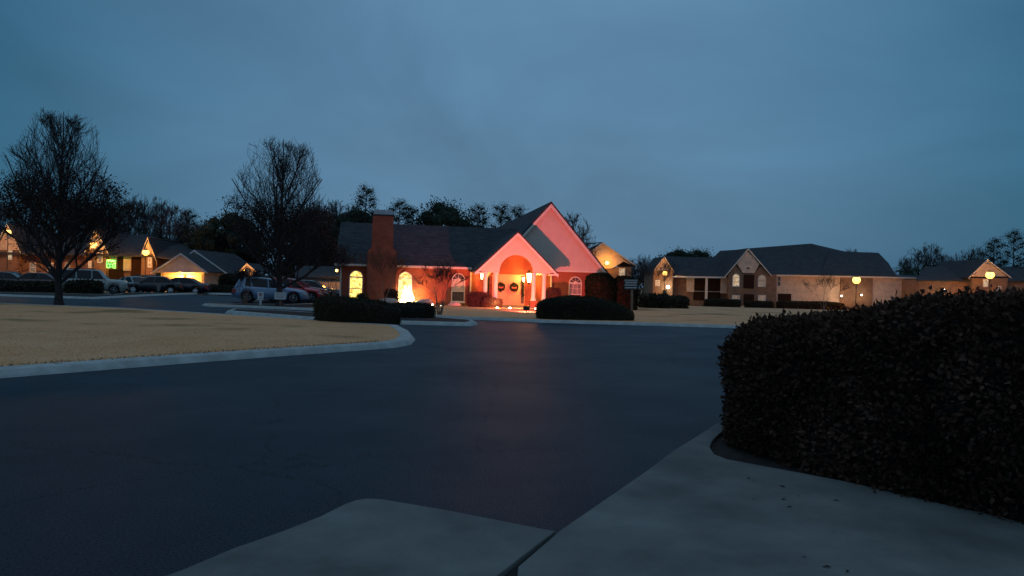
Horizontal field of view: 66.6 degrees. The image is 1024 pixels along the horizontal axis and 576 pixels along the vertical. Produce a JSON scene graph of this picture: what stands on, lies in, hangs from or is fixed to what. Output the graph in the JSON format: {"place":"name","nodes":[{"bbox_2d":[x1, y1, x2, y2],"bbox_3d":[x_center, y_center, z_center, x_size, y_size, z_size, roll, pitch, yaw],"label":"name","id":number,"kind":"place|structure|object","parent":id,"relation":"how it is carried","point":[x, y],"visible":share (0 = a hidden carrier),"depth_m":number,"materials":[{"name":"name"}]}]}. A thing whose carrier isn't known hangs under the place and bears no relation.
{"place":"outdoors","nodes":[
{"label":"outdoors","id":0,"kind":"place"},
{"bbox_2d":[0,292,204,296],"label":"verge","id":1,"kind":"structure","parent":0,"point":[65,294],"depth_m":51.14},
{"bbox_2d":[0,291,313,303],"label":"parking lot","id":2,"kind":"structure","parent":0,"point":[206,298],"depth_m":50.97,"materials":[{"name":"grey asphalt"}]},
{"bbox_2d":[0,272,29,280],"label":"parked car","id":3,"kind":"object","parent":2,"relation":"on","point":[5,276],"visible":0.17,"depth_m":59.39,"materials":[{"name":"grey paint"}]},
{"bbox_2d":[0,279,54,292],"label":"hedge","id":4,"kind":"object","parent":2,"relation":"on","point":[36,286],"visible":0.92,"depth_m":53.68,"materials":[{"name":"green plant"}]},
{"bbox_2d":[18,273,54,281],"bbox_3d":[-36.730,-0.469,61.002,4.710,1.451,2.100,1,0,-22],"label":"parked car","id":5,"kind":"object","parent":2,"relation":"on","point":[38,276],"visible":0.16,"depth_m":60.23,"materials":[{"name":"grey paint"}]},
{"bbox_2d":[63,279,104,293],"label":"hedge","id":6,"kind":"object","parent":2,"relation":"on","point":[84,286],"visible":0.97,"depth_m":53.29,"materials":[{"name":"green plant"}]},
{"bbox_2d":[62,268,130,293],"bbox_3d":[-30.557,-0.475,57.001,4.710,1.842,2.170,1,0,-19],"label":"parked car","id":7,"kind":"object","parent":2,"relation":"on","point":[121,286],"visible":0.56,"depth_m":56.45,"materials":[{"name":"silver metal"}]},
{"bbox_2d":[0,292,230,298],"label":"kerb","id":8,"kind":"structure","parent":2,"relation":"on","point":[71,297],"depth_m":50.17,"materials":[{"name":"concrete"}]},
{"bbox_2d":[115,276,150,292],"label":"parked car","id":9,"kind":"object","parent":2,"relation":"on","point":[131,279],"visible":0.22,"depth_m":67.25,"materials":[{"name":"grey paint"}]},
{"bbox_2d":[129,276,183,292],"bbox_3d":[-29.424,-0.247,64.006,4.610,1.451,2.100,1,0,-20],"label":"parked car","id":10,"kind":"object","parent":2,"relation":"on","point":[156,283],"visible":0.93,"depth_m":63.37,"materials":[{"name":"black paint"}]},
{"bbox_2d":[153,277,211,294],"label":"parked car","id":11,"kind":"object","parent":2,"relation":"on","point":[192,285],"visible":0.5,"depth_m":65.47,"materials":[{"name":"black paint"}]},
{"bbox_2d":[203,283,234,294],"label":"hedge","id":12,"kind":"object","parent":2,"relation":"on","point":[217,288],"visible":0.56,"depth_m":68.01,"materials":[{"name":"green plant"}]},
{"bbox_2d":[217,273,240,295],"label":"shrub","id":13,"kind":"object","parent":2,"relation":"on","point":[228,279],"visible":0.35,"depth_m":71.26,"materials":[{"name":"green plant"}]},
{"bbox_2d":[241,263,284,276],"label":"shelter","id":14,"kind":"object","parent":2,"relation":"on","point":[258,267],"visible":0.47,"depth_m":84.91,"materials":[{"name":"beige"}]},
{"bbox_2d":[231,277,309,303],"bbox_3d":[-14.975,0.119,48.603,4.560,1.592,2.120,1,0,-10],"label":"parked car","id":15,"kind":"object","parent":2,"relation":"on","point":[266,286],"visible":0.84,"depth_m":47.75,"materials":[{"name":"silver paint"}]},
{"bbox_2d":[269,277,323,301],"bbox_3d":[-14.476,0.106,51.603,4.010,1.612,2.070,1,0,-10],"label":"parked car","id":16,"kind":"object","parent":2,"relation":"on","point":[314,293],"visible":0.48,"depth_m":50.95,"materials":[{"name":"red paint"}]},
{"bbox_2d":[299,280,328,294],"bbox_3d":[-15.107,0.112,54.603,4.610,1.531,2.070,1,0,-10],"label":"parked car","id":17,"kind":"object","parent":2,"relation":"on","point":[324,291],"visible":0.15,"depth_m":54.13,"materials":[{"name":"red paint"}]},
{"bbox_2d":[295,266,339,291],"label":"garage","id":18,"kind":"structure","parent":2,"relation":"on","point":[319,274],"depth_m":76.12,"materials":[{"name":"beige"}]},
{"bbox_2d":[303,280,339,295],"bbox_3d":[-14.804,0.143,57.503,4.610,1.451,2.070,2,0,-8],"label":"parked car","id":19,"kind":"object","parent":2,"relation":"on","point":[312,283],"visible":0.22,"depth_m":56.87,"materials":[{"name":"grey paint"}]},
{"bbox_2d":[0,303,399,366],"bbox_3d":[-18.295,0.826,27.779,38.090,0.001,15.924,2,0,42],"label":"lawn","id":20,"kind":"structure","parent":0,"point":[154,320],"depth_m":20.08,"materials":[{"name":"beige plant"}]},
{"bbox_2d":[0,107,144,304],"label":"bare tree","id":21,"kind":"object","parent":20,"relation":"on","point":[33,201],"visible":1,"depth_m":36.03,"materials":[{"name":"brown plant"}]},
{"bbox_2d":[312,295,401,324],"bbox_3d":[-5.548,0.741,27.374,4.046,1.003,1.816,2,0,30],"label":"hedge","id":22,"kind":"object","parent":20,"relation":"on","point":[347,309],"visible":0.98,"depth_m":26.52,"materials":[{"name":"green plant"}]},
{"bbox_2d":[167,499,554,575],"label":"pavement","id":23,"kind":"structure","parent":0,"point":[371,537],"depth_m":4.55,"materials":[{"name":"concrete"}]},
{"bbox_2d":[505,547,540,575],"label":"joint","id":24,"kind":"object","parent":23,"relation":"on","point":[513,572],"visible":0.11,"depth_m":4.32,"materials":[{"name":"black concrete"}]},
{"bbox_2d":[0,297,735,575],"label":"road","id":25,"kind":"structure","parent":0,"point":[163,470],"depth_m":8.01,"materials":[{"name":"grey asphalt"}]},
{"bbox_2d":[0,303,414,377],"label":"kerb","id":26,"kind":"structure","parent":25,"relation":"on","point":[405,338],"depth_m":14.43,"materials":[{"name":"concrete"}]},
{"bbox_2d":[225,308,477,325],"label":"kerb","id":27,"kind":"structure","parent":25,"relation":"on","point":[470,322],"depth_m":29.57,"materials":[{"name":"concrete"}]},
{"bbox_2d":[232,309,468,321],"bbox_3d":[-7.225,1.103,31.546,12.165,0.001,3.828,2,0,18],"label":"planting bed","id":28,"kind":"object","parent":27,"relation":"on","point":[309,314],"visible":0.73,"depth_m":31.34,"materials":[{"name":"brown soil"}]},
{"bbox_2d":[392,300,435,317],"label":"hedge","id":29,"kind":"object","parent":28,"relation":"on","point":[411,309],"visible":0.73,"depth_m":31.41,"materials":[{"name":"green plant"}]},
{"bbox_2d":[202,303,818,327],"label":"kerb","id":30,"kind":"structure","parent":25,"relation":"on","point":[528,320],"depth_m":32.65,"materials":[{"name":"concrete"}]},
{"bbox_2d":[0,0,1023,287],"label":"sky","id":31,"kind":"structure","parent":0,"point":[888,128],"materials":[{"name":"blue"}]},
{"bbox_2d":[221,304,821,324],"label":"lawn","id":32,"kind":"structure","parent":0,"point":[715,316],"depth_m":41.74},
{"bbox_2d":[231,304,312,307],"bbox_3d":[-11.814,0.922,42.142,5.883,0.001,6.116,2,0,32],"label":"planting bed","id":33,"kind":"object","parent":32,"relation":"on","point":[299,305],"visible":0.67,"depth_m":41.02,"materials":[{"name":"brown soil"}]},
{"bbox_2d":[234,268,261,303],"bbox_3d":[-14.019,-0.100,41.456,1.620,1.988,1.235,1,0,-31],"label":"crape myrtle","id":34,"kind":"object","parent":33,"relation":"on","point":[240,272],"visible":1,"depth_m":41.35,"materials":[{"name":"brown plant"}]},
{"bbox_2d":[214,136,353,304],"bbox_3d":[-12.068,-3.436,41.384,6.926,9.155,6.951,1,0,-26],"label":"bare tree","id":35,"kind":"object","parent":33,"relation":"on","point":[280,218],"visible":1,"depth_m":40.76,"materials":[{"name":"brown plant"}]},
{"bbox_2d":[314,243,359,295],"bbox_3d":[-10.255,-0.853,45.055,2.524,3.654,2.860,2,0,0],"label":"crape myrtle","id":36,"kind":"object","parent":32,"relation":"on","point":[345,260],"visible":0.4,"depth_m":44.74,"materials":[{"name":"brown plant"}]},
{"bbox_2d":[350,247,408,300],"bbox_3d":[-7.729,-0.753,45.762,3.162,3.582,2.882,2,0,15],"label":"crape myrtle","id":37,"kind":"object","parent":32,"relation":"on","point":[380,263],"visible":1,"depth_m":45.55,"materials":[{"name":"brown plant"}]},
{"bbox_2d":[412,260,468,314],"bbox_3d":[-3.214,-0.076,35.261,2.612,2.591,2.014,2,0,0],"label":"crape myrtle","id":38,"kind":"object","parent":32,"relation":"on","point":[437,272],"visible":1,"depth_m":35.17,"materials":[{"name":"brown plant"}]},
{"bbox_2d":[466,291,489,306],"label":"shrub","id":39,"kind":"object","parent":32,"relation":"on","point":[474,298],"visible":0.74,"depth_m":47.60,"materials":[{"name":"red plant"}]},
{"bbox_2d":[482,297,503,307],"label":"shrub","id":40,"kind":"object","parent":32,"relation":"on","point":[488,302],"visible":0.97,"depth_m":47.12,"materials":[{"name":"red plant"}]},
{"bbox_2d":[546,287,561,298],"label":"shrub","id":41,"kind":"object","parent":32,"relation":"on","point":[552,292],"visible":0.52,"depth_m":49.02,"materials":[{"name":"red plant"}]},
{"bbox_2d":[534,295,634,320],"bbox_3d":[3.244,0.871,34.684,4.560,1.177,2.862,2,0,0],"label":"hedge","id":42,"kind":"object","parent":32,"relation":"on","point":[570,307],"visible":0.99,"depth_m":33.64,"materials":[{"name":"green plant"}]},
{"bbox_2d":[584,272,616,301],"bbox_3d":[5.653,0.205,49.880,2.146,2.550,2.172,2,0,0],"label":"shrub","id":43,"kind":"object","parent":32,"relation":"on","point":[601,285],"visible":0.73,"depth_m":49.16,"materials":[{"name":"green plant"}]},
{"bbox_2d":[615,275,638,309],"bbox_3d":[7.197,0.318,50.327,1.949,2.360,2.099,2,0,0],"label":"shrub","id":44,"kind":"object","parent":32,"relation":"on","point":[623,296],"visible":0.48,"depth_m":49.53,"materials":[{"name":"green plant"}]},
{"bbox_2d":[624,279,637,311],"bbox_3d":[5.727,0.505,37.544,0.680,1.848,0.118,0,0,0],"label":"direction sign","id":45,"kind":"object","parent":32,"relation":"on","point":[631,284],"visible":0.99,"depth_m":37.49,"materials":[{"name":"black metal"}]},
{"bbox_2d":[638,293,671,307],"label":"hedge","id":46,"kind":"object","parent":32,"relation":"on","point":[652,300],"visible":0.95,"depth_m":56.08,"materials":[{"name":"green plant"}]},
{"bbox_2d":[670,295,689,308],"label":"hedge","id":47,"kind":"object","parent":32,"relation":"on","point":[680,301],"visible":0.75,"depth_m":57.11,"materials":[{"name":"green plant"}]},
{"bbox_2d":[688,306,842,310],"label":"lawn","id":48,"kind":"structure","parent":0,"point":[759,308],"depth_m":84.41,"materials":[{"name":"plant"}]},
{"bbox_2d":[564,212,599,255],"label":"bare tree","id":49,"kind":"object","parent":48,"relation":"on","point":[583,232],"visible":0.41,"depth_m":91.62,"materials":[{"name":"brown plant"}]},
{"bbox_2d":[625,256,669,293],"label":"crape myrtle","id":50,"kind":"object","parent":48,"relation":"on","point":[644,270],"visible":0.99,"depth_m":79.73,"materials":[{"name":"brown plant"}]},
{"bbox_2d":[638,259,677,292],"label":"crape myrtle","id":51,"kind":"object","parent":48,"relation":"on","point":[668,267],"visible":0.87,"depth_m":87.57,"materials":[{"name":"brown plant"}]},
{"bbox_2d":[703,298,741,306],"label":"hedge","id":52,"kind":"object","parent":48,"relation":"on","point":[716,302],"visible":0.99,"depth_m":108.05,"materials":[{"name":"green plant"}]},
{"bbox_2d":[744,300,773,307],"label":"hedge","id":53,"kind":"object","parent":48,"relation":"on","point":[756,304],"visible":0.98,"depth_m":110.04,"materials":[{"name":"green plant"}]},
{"bbox_2d":[776,300,844,309],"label":"hedge","id":54,"kind":"object","parent":48,"relation":"on","point":[786,304],"visible":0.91,"depth_m":113.05,"materials":[{"name":"green plant"}]},
{"bbox_2d":[803,271,849,309],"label":"crape myrtle","id":55,"kind":"object","parent":48,"relation":"on","point":[821,281],"visible":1,"depth_m":95.21,"materials":[{"name":"brown plant"}]},
{"bbox_2d":[517,421,1023,575],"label":"pavement","id":56,"kind":"structure","parent":0,"point":[692,507],"depth_m":5.01,"materials":[{"name":"concrete"}]},
{"bbox_2d":[710,435,836,479],"bbox_3d":[5.423,1.699,8.309,7.067,0.040,11.400,2,0,0],"label":"planting bed","id":57,"kind":"object","parent":56,"relation":"on","point":[720,448],"visible":0.12,"depth_m":7.36,"materials":[{"name":"brown soil"}]},
{"bbox_2d":[716,284,1023,524],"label":"hedge","id":58,"kind":"object","parent":57,"relation":"on","point":[917,394],"visible":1,"depth_m":6.10,"materials":[{"name":"green plant"}]},
{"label":"lawn","id":59,"kind":"structure","parent":0,"visible":0},
{"bbox_2d":[0,223,192,291],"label":"apartment building","id":60,"kind":"structure","parent":59,"relation":"on","point":[161,252],"depth_m":108.79,"materials":[{"name":"brown brick"}]},
{"bbox_2d":[102,196,155,234],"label":"bare tree","id":61,"kind":"object","parent":59,"relation":"on","point":[147,219],"visible":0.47,"depth_m":131.79,"materials":[{"name":"brown plant"}]},
{"bbox_2d":[115,194,173,237],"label":"bare tree","id":62,"kind":"object","parent":59,"relation":"on","point":[144,207],"visible":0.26,"depth_m":137.64,"materials":[{"name":"brown plant"}]},
{"bbox_2d":[133,197,181,237],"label":"bare tree","id":63,"kind":"object","parent":59,"relation":"on","point":[160,206],"visible":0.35,"depth_m":139.08,"materials":[{"name":"brown plant"}]},
{"bbox_2d":[140,204,197,245],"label":"bare tree","id":64,"kind":"object","parent":59,"relation":"on","point":[172,212],"visible":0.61,"depth_m":123.54,"materials":[{"name":"brown plant"}]},
{"bbox_2d":[159,215,199,244],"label":"bare tree","id":65,"kind":"object","parent":59,"relation":"on","point":[181,234],"visible":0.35,"depth_m":121.32,"materials":[{"name":"brown plant"}]},
{"bbox_2d":[150,253,223,291],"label":"garage","id":66,"kind":"structure","parent":59,"relation":"on","point":[199,268],"depth_m":94.25,"materials":[{"name":"beige"}]},
{"bbox_2d":[163,273,202,282],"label":"garage door","id":67,"kind":"structure","parent":66,"relation":"in","point":[197,276],"depth_m":94.93,"materials":[{"name":"paint"}]},
{"bbox_2d":[175,207,199,242],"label":"pine tree","id":68,"kind":"object","parent":59,"relation":"on","point":[194,216],"visible":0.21,"depth_m":127.78,"materials":[{"name":"green plant"}]},
{"bbox_2d":[176,207,269,263],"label":"evergreen tree","id":69,"kind":"object","parent":59,"relation":"on","point":[205,233],"visible":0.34,"depth_m":117.04,"materials":[{"name":"green plant"}]},
{"bbox_2d":[189,250,264,284],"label":"garage","id":70,"kind":"structure","parent":59,"relation":"on","point":[225,263],"depth_m":102.46,"materials":[{"name":"beige"}]},
{"bbox_2d":[210,216,272,275],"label":"evergreen tree","id":71,"kind":"object","parent":59,"relation":"on","point":[223,242],"visible":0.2,"depth_m":120.03,"materials":[{"name":"green plant"}]},
{"bbox_2d":[261,219,312,278],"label":"evergreen tree","id":72,"kind":"object","parent":59,"relation":"on","point":[290,271],"visible":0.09,"depth_m":121.07,"materials":[{"name":"green plant"}]},
{"bbox_2d":[282,201,345,265],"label":"bare tree","id":73,"kind":"object","parent":59,"relation":"on","point":[332,222],"visible":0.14,"depth_m":103.95,"materials":[{"name":"brown plant"}]},
{"bbox_2d":[316,199,351,222],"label":"bare tree","id":74,"kind":"object","parent":59,"relation":"on","point":[335,206],"visible":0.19,"depth_m":115.21,"materials":[{"name":"brown plant"}]},
{"bbox_2d":[306,201,380,265],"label":"evergreen tree","id":75,"kind":"object","parent":59,"relation":"on","point":[342,216],"visible":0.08,"depth_m":111.77,"materials":[{"name":"green plant"}]},
{"bbox_2d":[344,182,379,222],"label":"pine tree","id":76,"kind":"object","parent":59,"relation":"on","point":[360,200],"visible":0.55,"depth_m":103.62,"materials":[{"name":"green plant"}]},
{"bbox_2d":[384,196,414,224],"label":"pine tree","id":77,"kind":"object","parent":59,"relation":"on","point":[397,218],"visible":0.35,"depth_m":106.71,"materials":[{"name":"green plant"}]},
{"bbox_2d":[400,205,429,224],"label":"pine tree","id":78,"kind":"object","parent":59,"relation":"on","point":[413,210],"visible":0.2,"depth_m":109.65,"materials":[{"name":"green plant"}]},
{"bbox_2d":[401,195,483,227],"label":"evergreen tree","id":79,"kind":"object","parent":59,"relation":"on","point":[440,213],"visible":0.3,"depth_m":109.97,"materials":[{"name":"green plant"}]},
{"bbox_2d":[465,202,490,227],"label":"pine tree","id":80,"kind":"object","parent":59,"relation":"on","point":[479,220],"visible":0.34,"depth_m":112.60,"materials":[{"name":"green plant"}]},
{"bbox_2d":[487,201,518,227],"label":"pine tree","id":81,"kind":"object","parent":59,"relation":"on","point":[501,211],"visible":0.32,"depth_m":115.76,"materials":[{"name":"green plant"}]},
{"bbox_2d":[503,204,529,223],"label":"pine tree","id":82,"kind":"object","parent":59,"relation":"on","point":[517,211],"visible":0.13,"depth_m":118.75,"materials":[{"name":"green plant"}]},
{"bbox_2d":[85,228,1023,298],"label":"undergrowth","id":83,"kind":"object","parent":59,"relation":"on","point":[901,272],"visible":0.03,"depth_m":136.64,"materials":[{"name":"green plant"}]},
{"bbox_2d":[589,242,636,277],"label":"apartment house","id":84,"kind":"structure","parent":59,"relation":"on","point":[610,255],"depth_m":95.83,"materials":[{"name":"brown brick"}]},
{"bbox_2d":[631,253,651,293],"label":"bare tree","id":85,"kind":"object","parent":59,"relation":"on","point":[642,261],"visible":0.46,"depth_m":131.78,"materials":[{"name":"brown plant"}]},
{"bbox_2d":[649,245,696,259],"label":"evergreen tree","id":86,"kind":"object","parent":59,"relation":"on","point":[678,253],"visible":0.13,"depth_m":152.61,"materials":[{"name":"green plant"}]},
{"bbox_2d":[688,247,714,257],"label":"evergreen tree","id":87,"kind":"object","parent":59,"relation":"on","point":[698,252],"visible":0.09,"depth_m":155.45,"materials":[{"name":"green plant"}]},
{"bbox_2d":[665,244,916,308],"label":"apartment building","id":88,"kind":"structure","parent":59,"relation":"on","point":[774,274],"depth_m":118.10,"materials":[{"name":"brown brick"}]},
{"bbox_2d":[732,274,739,286],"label":"window","id":89,"kind":"structure","parent":88,"relation":"in","point":[735,278],"depth_m":117.17,"materials":[{"name":"white glass"}]},
{"bbox_2d":[757,275,765,286],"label":"window","id":90,"kind":"structure","parent":88,"relation":"in","point":[761,279],"depth_m":117.17,"materials":[{"name":"white glass"}]},
{"bbox_2d":[898,247,939,275],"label":"bare tree","id":91,"kind":"object","parent":59,"relation":"on","point":[918,253],"visible":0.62,"depth_m":142.03,"materials":[{"name":"brown plant"}]},
{"bbox_2d":[902,242,954,274],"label":"bare tree","id":92,"kind":"object","parent":59,"relation":"on","point":[936,251],"visible":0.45,"depth_m":143.65,"materials":[{"name":"brown plant"}]},
{"bbox_2d":[902,259,1023,297],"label":"apartment house","id":93,"kind":"structure","parent":59,"relation":"on","point":[952,277],"depth_m":112.99,"materials":[{"name":"brown brick"}]},
{"bbox_2d":[954,247,977,260],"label":"bare tree","id":94,"kind":"object","parent":59,"relation":"on","point":[970,256],"visible":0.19,"depth_m":147.69,"materials":[{"name":"brown plant"}]},
{"bbox_2d":[964,245,999,261],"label":"bare tree","id":95,"kind":"object","parent":59,"relation":"on","point":[979,255],"visible":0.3,"depth_m":149.70,"materials":[{"name":"brown plant"}]},
{"bbox_2d":[978,236,1009,266],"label":"pine tree","id":96,"kind":"object","parent":59,"relation":"on","point":[990,248],"visible":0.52,"depth_m":124.79,"materials":[{"name":"green plant"}]},
{"bbox_2d":[996,228,1023,267],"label":"pine tree","id":97,"kind":"object","parent":59,"relation":"on","point":[1014,241],"visible":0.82,"depth_m":121.93,"materials":[{"name":"green plant"}]},
{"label":"planting bed","id":98,"kind":"structure","parent":0,"visible":0},
{"bbox_2d":[383,288,398,300],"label":"shrub","id":99,"kind":"object","parent":98,"relation":"on","point":[393,293],"visible":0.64,"depth_m":48.50,"materials":[{"name":"green plant"}]},
{"bbox_2d":[400,286,414,301],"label":"lit shrub","id":100,"kind":"object","parent":98,"relation":"on","point":[405,299],"visible":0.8,"depth_m":49.71,"materials":[{"name":"white plant"}]},
{"bbox_3d":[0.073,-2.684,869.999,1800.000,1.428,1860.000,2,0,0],"label":"ground","id":101,"kind":"structure","parent":0,"visible":0},
{"bbox_2d":[334,201,607,308],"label":"clubhouse","id":102,"kind":"structure","parent":101,"relation":"on","point":[539,251],"depth_m":51.54,"materials":[{"name":"brick"}]},
{"bbox_2d":[349,270,362,296],"bbox_3d":[-10.000,-0.163,49.980,0.980,1.950,0.106,1,0,-9],"label":"window","id":103,"kind":"structure","parent":102,"relation":"in","point":[355,277],"depth_m":50.01,"materials":[{"name":"yellow glass"}]},
{"bbox_2d":[398,272,411,301],"bbox_3d":[-6.914,-0.083,50.468,0.980,1.950,0.106,1,0,-9],"label":"window","id":104,"kind":"structure","parent":102,"relation":"in","point":[405,279],"depth_m":50.49,"materials":[{"name":"yellow glass"}]},
{"bbox_2d":[450,273,464,302],"bbox_3d":[-3.518,0.006,51.007,0.980,1.950,0.106,1,0,-9],"label":"window","id":105,"kind":"structure","parent":102,"relation":"in","point":[457,291],"depth_m":51.04,"materials":[{"name":"white glass"}]},
{"bbox_2d":[497,276,507,304],"bbox_3d":[-0.719,0.169,51.354,0.830,1.870,0.102,1,0,-9],"label":"door","id":106,"kind":"structure","parent":102,"relation":"in","point":[503,295],"depth_m":51.39,"materials":[{"name":"paint"}]},
{"bbox_2d":[507,277,520,304],"bbox_3d":[0.128,0.191,51.513,0.830,1.870,0.054,1,0,-9],"label":"door","id":107,"kind":"structure","parent":102,"relation":"in","point":[513,298],"depth_m":51.49,"materials":[{"name":"paint"}]},
{"bbox_2d":[569,277,581,295],"bbox_3d":[4.233,0.208,52.231,0.980,1.950,0.106,1,0,-9],"label":"window","id":108,"kind":"structure","parent":102,"relation":"in","point":[575,283],"depth_m":52.26,"materials":[{"name":"white glass"}]},
{"bbox_2d":[642,256,673,295],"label":"apartment wing","id":109,"kind":"structure","parent":101,"relation":"on","point":[659,283],"depth_m":117.00,"materials":[{"name":"brown brick"}]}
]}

